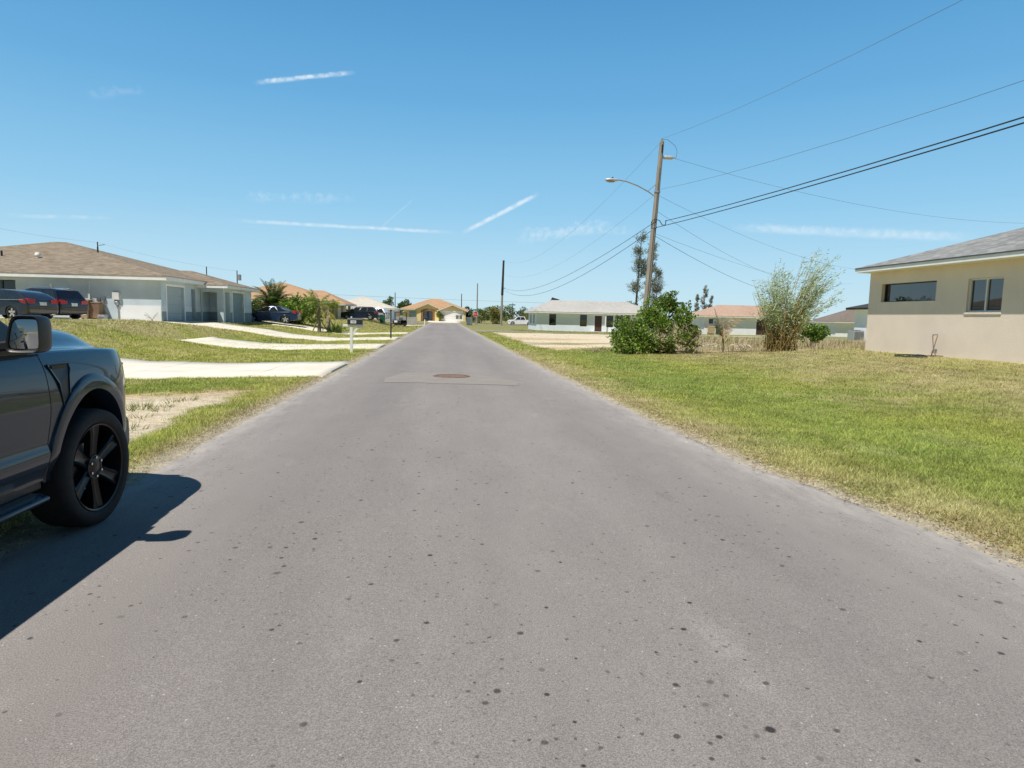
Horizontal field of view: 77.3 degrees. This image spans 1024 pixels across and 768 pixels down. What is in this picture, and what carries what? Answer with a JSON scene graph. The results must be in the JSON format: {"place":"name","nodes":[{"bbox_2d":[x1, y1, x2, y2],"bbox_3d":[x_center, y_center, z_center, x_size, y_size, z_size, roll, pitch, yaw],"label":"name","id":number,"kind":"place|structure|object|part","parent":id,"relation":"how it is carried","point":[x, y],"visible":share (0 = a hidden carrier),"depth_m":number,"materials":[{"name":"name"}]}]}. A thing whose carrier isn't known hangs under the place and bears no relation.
{"place":"outdoors","nodes":[
{"label":"outdoors","id":0,"kind":"place"},
{"bbox_2d":[0,318,428,538],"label":"verge grass","id":1,"kind":"structure","parent":0,"point":[199,388],"depth_m":21.18,"materials":[{"name":"green plant"}]},
{"bbox_2d":[120,358,350,379],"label":"driveway","id":2,"kind":"structure","parent":0,"point":[139,369],"depth_m":17.35,"materials":[{"name":"concrete"}]},
{"bbox_2d":[166,321,399,340],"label":"driveway","id":3,"kind":"structure","parent":0,"point":[273,333],"depth_m":40.19,"materials":[{"name":"concrete"}]},
{"bbox_2d":[182,337,386,349],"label":"driveway","id":4,"kind":"structure","parent":0,"point":[216,342],"depth_m":30.09,"materials":[{"name":"concrete"}]},
{"bbox_2d":[256,321,409,334],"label":"driveway","id":5,"kind":"structure","parent":0,"point":[298,326],"depth_m":52.67,"materials":[{"name":"concrete"}]},
{"bbox_2d":[252,306,301,323],"bbox_3d":[-19.604,-5.680,52.230,4.474,1.442,2.140,1,6,-6],"label":"parked sedan","id":6,"kind":"object","parent":5,"relation":"on","point":[284,315],"visible":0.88,"depth_m":51.47,"materials":[{"name":"blue paint"}]},
{"bbox_3d":[-19.161,-6.012,51.460,0.713,0.380,0.144,1,6,-6],"label":"side window","id":7,"kind":"part","parent":6,"relation":"part of","materials":[{"name":"black glass"}]},
{"bbox_3d":[-18.520,-6.005,51.528,1.030,0.380,0.144,1,6,-6],"label":"side window","id":8,"kind":"part","parent":6,"relation":"part of","materials":[{"name":"black glass"}]},
{"bbox_2d":[351,295,531,302],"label":"overhead wire","id":9,"kind":"object","parent":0,"point":[446,299],"visible":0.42,"depth_m":172.45,"materials":[{"name":"metal"}]},
{"bbox_2d":[428,321,460,322],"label":"driveway","id":10,"kind":"structure","parent":0,"point":[446,321],"depth_m":134.36,"materials":[{"name":"concrete"}]},
{"bbox_2d":[0,323,1023,767],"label":"road","id":11,"kind":"structure","parent":0,"point":[360,565],"depth_m":3.42,"materials":[{"name":"grey asphalt"}]},
{"bbox_2d":[0,315,129,526],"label":"pickup truck","id":12,"kind":"object","parent":11,"relation":"on","point":[64,441],"visible":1,"depth_m":4.21,"materials":[{"name":"black paint"}]},
{"bbox_3d":[-2.996,-0.375,3.711,0.126,0.340,0.385,1,6,-6],"label":"quarter window","id":13,"kind":"part","parent":12,"relation":"part of","materials":[{"name":"glass"}]},
{"bbox_3d":[-2.901,0.223,3.496,0.105,0.744,1.140,1,6,-6],"label":"door","id":14,"kind":"part","parent":12,"relation":"part of","materials":[{"name":"grey paint"}]},
{"bbox_2d":[384,372,518,384],"bbox_3d":[-1.426,-0.141,15.842,3.267,0.003,2.595,1,6,2],"label":"road patch","id":15,"kind":"object","parent":11,"relation":"on","point":[431,378],"visible":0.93,"depth_m":15.46,"materials":[{"name":"grey asphalt"}]},
{"bbox_2d":[433,374,469,377],"bbox_3d":[-1.543,-0.207,16.348,0.940,0.016,0.940,1,6,-6],"label":"manhole cover","id":16,"kind":"object","parent":15,"relation":"on","point":[451,376],"visible":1,"depth_m":16.25,"materials":[{"name":"metal"}]},
{"bbox_2d":[0,315,1023,568],"bbox_3d":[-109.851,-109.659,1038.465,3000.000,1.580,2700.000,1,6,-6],"label":"ground","id":17,"kind":"structure","parent":0,"point":[16,539],"depth_m":11.21,"materials":[{"name":"green plant"}]},
{"bbox_2d":[98,314,107,318],"bbox_3d":[-23.559,-3.841,36.833,0.380,0.392,0.392,1,6,-6],"label":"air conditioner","id":18,"kind":"object","parent":17,"relation":"on","point":[102,316],"visible":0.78,"depth_m":36.67,"materials":[{"name":"white metal"}]},
{"bbox_2d":[0,242,259,322],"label":"duplex house","id":19,"kind":"structure","parent":17,"relation":"on","point":[122,287],"depth_m":38.57,"materials":[{"name":"white paint"}]},
{"bbox_2d":[0,280,15,288],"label":"window","id":20,"kind":"structure","parent":19,"relation":"in","point":[4,284],"depth_m":36.85,"materials":[{"name":"black glass"}]},
{"bbox_2d":[44,282,69,316],"bbox_3d":[-26.394,-4.891,37.110,1.300,2.020,0.040,1,6,-6],"label":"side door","id":21,"kind":"structure","parent":19,"relation":"in","point":[56,285],"depth_m":37.02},
{"bbox_2d":[167,286,181,320],"bbox_3d":[-21.040,-4.935,39.770,0.032,2.180,2.600,1,6,-6],"label":"garage door","id":22,"kind":"structure","parent":19,"relation":"in","point":[174,294],"depth_m":39.90,"materials":[{"name":"white metal"}]},
{"bbox_2d":[233,293,241,321],"bbox_3d":[-20.313,-5.616,47.156,0.032,2.130,2.500,1,6,-6],"label":"garage door","id":23,"kind":"structure","parent":19,"relation":"in","point":[237,302],"depth_m":47.39,"materials":[{"name":"metal"}]},
{"bbox_2d":[126,393,200,429],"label":"weed sprigs","id":24,"kind":"object","parent":17,"relation":"on","point":[132,407],"visible":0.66,"depth_m":10.28,"materials":[{"name":"green plant"}]},
{"bbox_2d":[251,299,262,311],"bbox_3d":[-23.004,-6.583,55.999,2.320,2.069,2.469,-4,8,-43],"label":"shrub","id":25,"kind":"object","parent":17,"relation":"on","point":[254,306],"visible":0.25,"depth_m":55.97,"materials":[{"name":"green plant"}]},
{"bbox_2d":[251,278,292,321],"bbox_3d":[-21.319,-7.440,57.220,4.716,3.852,4.612,1,6,-6],"label":"palm tree","id":26,"kind":"object","parent":17,"relation":"on","point":[269,299],"visible":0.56,"depth_m":56.61,"materials":[{"name":"green plant"}]},
{"bbox_2d":[277,292,322,324],"bbox_3d":[-18.898,-6.571,57.236,4.198,3.505,3.806,1,6,-6],"label":"shrub","id":27,"kind":"object","parent":17,"relation":"on","point":[294,302],"visible":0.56,"depth_m":56.54,"materials":[{"name":"green plant"}]},
{"bbox_2d":[251,283,356,318],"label":"house","id":28,"kind":"structure","parent":17,"relation":"on","point":[294,290],"depth_m":76.39,"materials":[{"name":"paint"}]},
{"bbox_2d":[301,289,335,332],"bbox_3d":[-15.443,-5.761,50.575,2.254,3.524,2.656,7,8,44],"label":"palm tree","id":29,"kind":"object","parent":17,"relation":"on","point":[315,301],"visible":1,"depth_m":50.31,"materials":[{"name":"green plant"}]},
{"bbox_2d":[322,298,341,329],"bbox_3d":[-14.802,-5.675,52.822,1.586,2.947,1.871,-4,8,-39],"label":"palm tree","id":30,"kind":"object","parent":17,"relation":"on","point":[329,313],"visible":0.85,"depth_m":52.53,"materials":[{"name":"green plant"}]},
{"bbox_2d":[326,321,348,332],"bbox_3d":[-14.172,-4.582,51.803,1.883,1.090,1.983,-3,7,-32],"label":"yucca","id":31,"kind":"object","parent":17,"relation":"on","point":[337,329],"visible":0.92,"depth_m":51.61,"materials":[{"name":"green plant"}]},
{"bbox_2d":[343,317,362,351],"bbox_3d":[-6.450,-1.958,26.006,0.800,1.555,0.218,1,6,-6],"label":"mailbox","id":32,"kind":"object","parent":17,"relation":"on","point":[354,322],"visible":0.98,"depth_m":25.91,"materials":[{"name":"white plastic"}]},
{"bbox_2d":[341,306,378,319],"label":"parked wagon","id":33,"kind":"object","parent":17,"relation":"on","point":[370,313],"visible":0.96,"depth_m":79.67,"materials":[{"name":"black paint"}]},
{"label":"side window","id":34,"kind":"part","parent":33,"relation":"part of","materials":[{"name":"black glass"}]},
{"bbox_2d":[346,296,400,320],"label":"house","id":35,"kind":"structure","parent":17,"relation":"on","point":[363,301],"depth_m":98.59,"materials":[{"name":"white paint"}]},
{"bbox_2d":[363,308,389,320],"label":"parked van","id":36,"kind":"object","parent":17,"relation":"on","point":[383,311],"visible":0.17,"depth_m":83.64,"materials":[{"name":"white paint"}]},
{"bbox_2d":[379,314,385,322],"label":"wheelie bin","id":37,"kind":"object","parent":17,"relation":"on","point":[382,318],"visible":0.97,"depth_m":81.99,"materials":[{"name":"green plastic"}]},
{"bbox_2d":[382,296,393,305],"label":"broadleaf tree","id":38,"kind":"object","parent":17,"relation":"on","point":[389,301],"visible":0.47,"depth_m":128.82,"materials":[{"name":"green plant"}]},
{"bbox_2d":[390,310,400,337],"bbox_3d":[-7.538,-3.799,41.264,0.680,1.988,0.190,1,6,-6],"label":"mailbox","id":39,"kind":"object","parent":17,"relation":"on","point":[395,322],"visible":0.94,"depth_m":41.19,"materials":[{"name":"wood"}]},
{"bbox_2d":[394,312,406,325],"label":"golf cart","id":40,"kind":"object","parent":17,"relation":"on","point":[403,322],"visible":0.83,"depth_m":89.91,"materials":[{"name":"black plastic"}]},
{"bbox_2d":[396,299,411,310],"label":"broadleaf tree","id":41,"kind":"object","parent":17,"relation":"on","point":[404,303],"visible":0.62,"depth_m":156.50,"materials":[{"name":"green plant"}]},
{"bbox_2d":[396,316,416,323],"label":"fence","id":42,"kind":"object","parent":17,"relation":"on","point":[413,320],"visible":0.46,"depth_m":110.24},
{"bbox_2d":[400,299,468,321],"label":"yellow house","id":43,"kind":"structure","parent":17,"relation":"on","point":[429,309],"depth_m":144.61,"materials":[{"name":"paint"}]},
{"bbox_2d":[409,310,415,316],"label":"window","id":44,"kind":"structure","parent":43,"relation":"in","point":[412,313],"depth_m":145.64,"materials":[{"name":"glass"}]},
{"bbox_2d":[424,311,431,319],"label":"entrance door","id":45,"kind":"structure","parent":43,"relation":"in","point":[428,314],"depth_m":146.14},
{"bbox_2d":[441,311,462,320],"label":"garage door","id":46,"kind":"structure","parent":43,"relation":"in","point":[448,315],"depth_m":144.16,"materials":[{"name":"white metal"}]},
{"bbox_2d":[436,311,443,320],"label":"broadleaf tree","id":47,"kind":"object","parent":17,"relation":"on","point":[440,315],"visible":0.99,"depth_m":143.43,"materials":[{"name":"green plant"}]},
{"bbox_2d":[466,317,471,324],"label":"utility cabinet","id":48,"kind":"object","parent":17,"relation":"on","point":[468,320],"visible":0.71,"depth_m":109.95,"materials":[{"name":"grey metal"}]},
{"bbox_2d":[465,306,472,316],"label":"broadleaf tree","id":49,"kind":"object","parent":17,"relation":"on","point":[469,312],"visible":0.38,"depth_m":148.15,"materials":[{"name":"green plant"}]},
{"bbox_2d":[473,309,477,325],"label":"stop sign","id":50,"kind":"object","parent":17,"relation":"on","point":[475,314],"visible":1,"depth_m":104.26,"materials":[{"name":"red metal"}]},
{"bbox_2d":[476,283,477,323],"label":"utility pole","id":51,"kind":"object","parent":17,"relation":"on","point":[477,305],"visible":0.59,"depth_m":124.01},
{"bbox_2d":[488,306,500,323],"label":"shrub","id":52,"kind":"object","parent":17,"relation":"on","point":[495,315],"visible":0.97,"depth_m":137.68,"materials":[{"name":"green plant"}]},
{"bbox_2d":[469,305,533,324],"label":"thicket","id":53,"kind":"object","parent":17,"relation":"on","point":[484,313],"visible":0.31,"depth_m":146.22,"materials":[{"name":"green plant"}]},
{"bbox_2d":[500,260,504,325],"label":"utility pole","id":54,"kind":"object","parent":17,"relation":"on","point":[502,293],"visible":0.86,"depth_m":119.17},
{"bbox_2d":[504,225,649,290],"bbox_3d":[2.814,-12.475,76.831,0.028,1.961,86.003,1,6,-6],"label":"overhead wire","id":55,"kind":"object","parent":54,"relation":"attached to","point":[589,263],"visible":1,"depth_m":46.68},
{"bbox_2d":[506,231,650,295],"bbox_3d":[2.874,-11.972,76.841,0.030,2.462,85.904,1,6,-6],"label":"overhead wire","id":56,"kind":"object","parent":54,"relation":"attached to","point":[590,270],"visible":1,"depth_m":48.37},
{"bbox_2d":[507,316,527,324],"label":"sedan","id":57,"kind":"object","parent":17,"relation":"on","point":[520,320],"visible":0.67,"depth_m":135.35,"materials":[{"name":"white paint"}]},
{"bbox_2d":[126,340,1023,567],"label":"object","id":58,"kind":"object","parent":17,"relation":"on","point":[809,480],"visible":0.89,"depth_m":7.07,"materials":[{"name":"brown plant"}]},
{"bbox_2d":[524,297,647,332],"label":"house","id":59,"kind":"structure","parent":17,"relation":"on","point":[554,314],"depth_m":83.20,"materials":[{"name":"white paint"}]},
{"bbox_2d":[549,314,555,324],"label":"window","id":60,"kind":"structure","parent":59,"relation":"in","point":[552,317],"depth_m":82.66,"materials":[{"name":"black glass"}]},
{"bbox_2d":[580,315,586,325],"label":"window","id":61,"kind":"structure","parent":59,"relation":"in","point":[583,318],"depth_m":83.09,"materials":[{"name":"black glass"}]},
{"bbox_2d":[594,316,601,331],"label":"door","id":62,"kind":"structure","parent":59,"relation":"in","point":[598,319],"depth_m":83.35,"materials":[{"name":"brown wood"}]},
{"bbox_2d":[606,316,612,326],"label":"window","id":63,"kind":"structure","parent":59,"relation":"in","point":[609,320],"depth_m":83.45,"materials":[{"name":"black glass"}]},
{"bbox_2d":[581,345,613,352],"bbox_3d":[4.072,-1.602,29.095,2.019,0.327,1.564,-3,7,-36],"label":"brush pile","id":64,"kind":"object","parent":17,"relation":"on","point":[596,350],"visible":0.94,"depth_m":28.92,"materials":[{"name":"brown plant"}]},
{"bbox_2d":[397,310,813,324],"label":"tree line","id":65,"kind":"object","parent":17,"relation":"on","point":[401,314],"visible":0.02,"depth_m":276.22,"materials":[{"name":"green plant"}]},
{"bbox_2d":[625,230,648,304],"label":"pine tree","id":66,"kind":"object","parent":17,"relation":"on","point":[639,263],"visible":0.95,"depth_m":101.07,"materials":[{"name":"green plant"}]},
{"bbox_2d":[604,138,676,333],"bbox_3d":[6.736,-7.359,34.291,3.908,11.385,0.407,1,6,-6],"label":"utility pole","id":67,"kind":"object","parent":17,"relation":"on","point":[661,157],"visible":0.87,"depth_m":34.10,"materials":[{"name":"brown wood"}]},
{"bbox_2d":[657,237,783,293],"bbox_3d":[21.611,-9.532,57.897,0.021,1.291,54.949,5,7,30],"label":"overhead wire","id":68,"kind":"object","parent":67,"relation":"attached to","point":[709,266],"visible":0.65,"depth_m":45.20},
{"bbox_2d":[660,213,803,284],"bbox_3d":[22.973,-10.087,54.949,0.015,2.109,51.555,6,7,36],"label":"overhead wire","id":69,"kind":"object","parent":67,"relation":"attached to","point":[711,245],"visible":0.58,"depth_m":40.84,"materials":[{"name":"metal"}]},
{"bbox_2d":[657,234,849,283],"bbox_3d":[28.966,-11.302,64.554,0.012,1.836,74.350,5,7,35],"label":"overhead wire","id":70,"kind":"object","parent":67,"relation":"attached to","point":[722,258],"visible":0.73,"depth_m":43.69,"materials":[{"name":"metal"}]},
{"bbox_2d":[660,196,850,268],"bbox_3d":[23.436,-10.725,50.885,0.013,1.576,45.943,7,8,43],"label":"overhead wire","id":71,"kind":"object","parent":67,"relation":"attached to","point":[743,235],"visible":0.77,"depth_m":40.92,"materials":[{"name":"metal"}]},
{"bbox_2d":[662,0,961,138],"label":"overhead wire","id":72,"kind":"object","parent":67,"relation":"attached to","point":[832,64],"visible":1,"depth_m":18.53,"materials":[{"name":"metal"}]},
{"bbox_2d":[655,122,1023,227],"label":"overhead wire","id":73,"kind":"object","parent":67,"relation":"attached to","point":[867,169],"visible":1,"depth_m":16.50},
{"bbox_2d":[678,159,1003,222],"bbox_3d":[32.505,-13.084,46.031,53.338,2.698,0.012,-2,7,-27],"label":"overhead wire","id":74,"kind":"object","parent":67,"relation":"attached to","point":[833,199],"visible":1,"depth_m":39.73,"materials":[{"name":"metal"}]},
{"bbox_2d":[659,80,1023,189],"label":"overhead wire","id":75,"kind":"object","parent":67,"relation":"attached to","point":[874,129],"visible":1,"depth_m":16.36,"materials":[{"name":"metal"}]},
{"bbox_2d":[666,116,1023,220],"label":"overhead wire","id":76,"kind":"object","parent":67,"relation":"attached to","point":[871,163],"visible":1,"depth_m":17.08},
{"bbox_2d":[644,241,660,286],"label":"pine tree","id":77,"kind":"object","parent":17,"relation":"on","point":[655,256],"visible":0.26,"depth_m":102.39,"materials":[{"name":"green plant"}]},
{"bbox_2d":[606,290,707,354],"bbox_3d":[6.371,-2.565,28.511,4.440,3.311,2.841,1,6,-6],"label":"shrub","id":78,"kind":"object","parent":17,"relation":"on","point":[654,318],"visible":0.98,"depth_m":28.19,"materials":[{"name":"green plant"}]},
{"bbox_2d":[650,268,665,311],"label":"pine tree","id":79,"kind":"object","parent":17,"relation":"on","point":[658,287],"visible":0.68,"depth_m":100.80,"materials":[{"name":"green plant"}]},
{"bbox_2d":[694,294,700,311],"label":"pine tree","id":80,"kind":"object","parent":17,"relation":"on","point":[697,298],"visible":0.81,"depth_m":113.08,"materials":[{"name":"green plant"}]},
{"bbox_2d":[699,285,708,308],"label":"pine tree","id":81,"kind":"object","parent":17,"relation":"on","point":[704,296],"visible":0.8,"depth_m":113.22,"materials":[{"name":"green plant"}]},
{"bbox_2d":[708,295,713,306],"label":"pine tree","id":82,"kind":"object","parent":17,"relation":"on","point":[711,300],"visible":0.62,"depth_m":113.29,"materials":[{"name":"green plant"}]},
{"bbox_2d":[707,326,715,333],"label":"wheelie bin","id":83,"kind":"object","parent":17,"relation":"on","point":[711,329],"visible":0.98,"depth_m":86.90,"materials":[{"name":"beige plastic"}]},
{"bbox_2d":[699,308,752,351],"bbox_3d":[9.537,-2.370,28.674,2.538,2.022,0.857,1,6,-6],"label":"dead palm","id":84,"kind":"object","parent":17,"relation":"on","point":[723,333],"visible":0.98,"depth_m":28.67,"materials":[{"name":"brown plant"}]},
{"bbox_2d":[691,305,809,335],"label":"house","id":85,"kind":"structure","parent":17,"relation":"on","point":[750,325],"depth_m":88.55,"materials":[{"name":"white paint"}]},
{"bbox_2d":[756,320,766,334],"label":"door","id":86,"kind":"structure","parent":85,"relation":"in","point":[758,327],"depth_m":88.83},
{"bbox_2d":[663,334,865,351],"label":"dry weeds","id":87,"kind":"object","parent":17,"relation":"on","point":[756,343],"visible":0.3,"depth_m":37.09,"materials":[{"name":"beige plant"}]},
{"bbox_2d":[751,249,846,351],"bbox_3d":[12.465,-3.556,27.800,4.020,4.815,2.308,1,6,-6],"label":"bamboo","id":88,"kind":"object","parent":17,"relation":"on","point":[779,328],"visible":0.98,"depth_m":27.60,"materials":[{"name":"green plant"}]},
{"bbox_2d":[794,322,830,347],"bbox_3d":[17.441,-2.858,37.342,2.086,1.572,1.602,1,6,-6],"label":"shrub","id":89,"kind":"object","parent":17,"relation":"on","point":[814,333],"visible":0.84,"depth_m":36.96,"materials":[{"name":"green plant"}]},
{"bbox_2d":[809,310,854,336],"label":"house","id":90,"kind":"structure","parent":17,"relation":"on","point":[840,324],"depth_m":92.44,"materials":[{"name":"white paint"}]},
{"bbox_2d":[847,330,863,339],"bbox_3d":[32.418,-4.599,60.370,1.000,1.002,1.012,1,6,-6],"label":"air conditioner","id":91,"kind":"object","parent":17,"relation":"on","point":[856,334],"visible":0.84,"depth_m":59.91,"materials":[{"name":"grey metal"}]},
{"bbox_2d":[846,304,867,340],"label":"house","id":92,"kind":"structure","parent":17,"relation":"on","point":[861,315],"depth_m":60.47,"materials":[{"name":"white paint"}]},
{"bbox_2d":[895,354,942,356],"bbox_3d":[12.913,-0.905,20.540,0.659,0.097,1.473,0,6,-15],"label":"garden hose","id":93,"kind":"object","parent":17,"relation":"on","point":[914,355],"visible":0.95,"depth_m":20.55,"materials":[{"name":"grey rubber"}]},
{"bbox_2d":[931,334,937,354],"bbox_3d":[13.351,-1.202,20.245,0.038,0.770,0.266,1,6,-6],"label":"riser pipe","id":94,"kind":"object","parent":17,"relation":"on","point":[933,343],"visible":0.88,"depth_m":20.26,"materials":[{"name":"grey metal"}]},
{"bbox_2d":[855,227,1023,362],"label":"beige house","id":95,"kind":"structure","parent":17,"relation":"on","point":[965,300],"depth_m":19.79,"materials":[{"name":"paint"}]},
{"bbox_2d":[884,281,936,301],"bbox_3d":[13.563,-3.120,21.721,0.075,0.636,2.576,1,6,-6],"label":"high window","id":96,"kind":"structure","parent":95,"relation":"in","point":[914,291],"depth_m":21.74,"materials":[{"name":"black glass"}]},
{"bbox_2d":[964,277,1003,313],"bbox_3d":[13.782,-2.559,18.613,0.170,1.058,1.290,1,6,-6],"label":"window","id":97,"kind":"structure","parent":95,"relation":"in","point":[985,294],"depth_m":18.63,"materials":[{"name":"clear glass"}]},
{"bbox_2d":[0,0,1023,319],"label":"sky","id":98,"kind":"structure","parent":0,"point":[409,149],"materials":[{"name":"blue"}]},
{"bbox_2d":[439,323,677,328],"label":"street","id":99,"kind":"structure","parent":0,"point":[491,324],"depth_m":127.92,"materials":[{"name":"grey asphalt"}]},
{"bbox_2d":[472,330,845,339],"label":"side street","id":100,"kind":"structure","parent":0,"point":[595,333],"depth_m":70.30,"materials":[{"name":"concrete"}]},
{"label":"driveway","id":101,"kind":"structure","parent":0,"visible":0},
{"bbox_2d":[0,289,58,318],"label":"parked hatchback","id":102,"kind":"object","parent":101,"relation":"on","point":[13,302],"visible":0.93,"depth_m":31.49,"materials":[{"name":"grey paint"}]},
{"bbox_3d":[-25.112,-4.398,31.553,0.872,0.400,0.152,3,6,16],"label":"side window","id":103,"kind":"part","parent":102,"relation":"part of","materials":[{"name":"black glass"}]},
{"bbox_3d":[-24.359,-4.360,31.340,1.229,0.400,0.152,3,6,16],"label":"side window","id":104,"kind":"part","parent":102,"relation":"part of","materials":[{"name":"black glass"}]},
{"bbox_2d":[25,287,87,318],"bbox_3d":[-25.664,-4.423,34.937,4.624,1.722,2.160,3,6,16],"label":"parked suv","id":105,"kind":"object","parent":101,"relation":"on","point":[72,304],"visible":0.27,"depth_m":34.19,"materials":[{"name":"black paint"}]},
{"bbox_3d":[-24.392,-4.720,33.766,0.975,0.510,0.194,3,6,16],"label":"side window","id":106,"kind":"part","parent":105,"relation":"part of","materials":[{"name":"black glass"}]},
{"bbox_2d":[80,299,93,318],"bbox_3d":[-24.639,-4.320,36.912,0.763,1.142,0.834,1,6,-6],"label":"wheelie bin","id":107,"kind":"object","parent":101,"relation":"on","point":[88,314],"visible":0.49,"depth_m":36.69,"materials":[{"name":"beige plastic"}]},
{"bbox_2d":[89,302,104,318],"bbox_3d":[-24.056,-4.265,37.104,0.636,1.018,0.713,1,6,-6],"label":"wheelie bin","id":108,"kind":"object","parent":101,"relation":"on","point":[96,309],"visible":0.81,"depth_m":36.81,"materials":[{"name":"brown plastic"}]}
]}

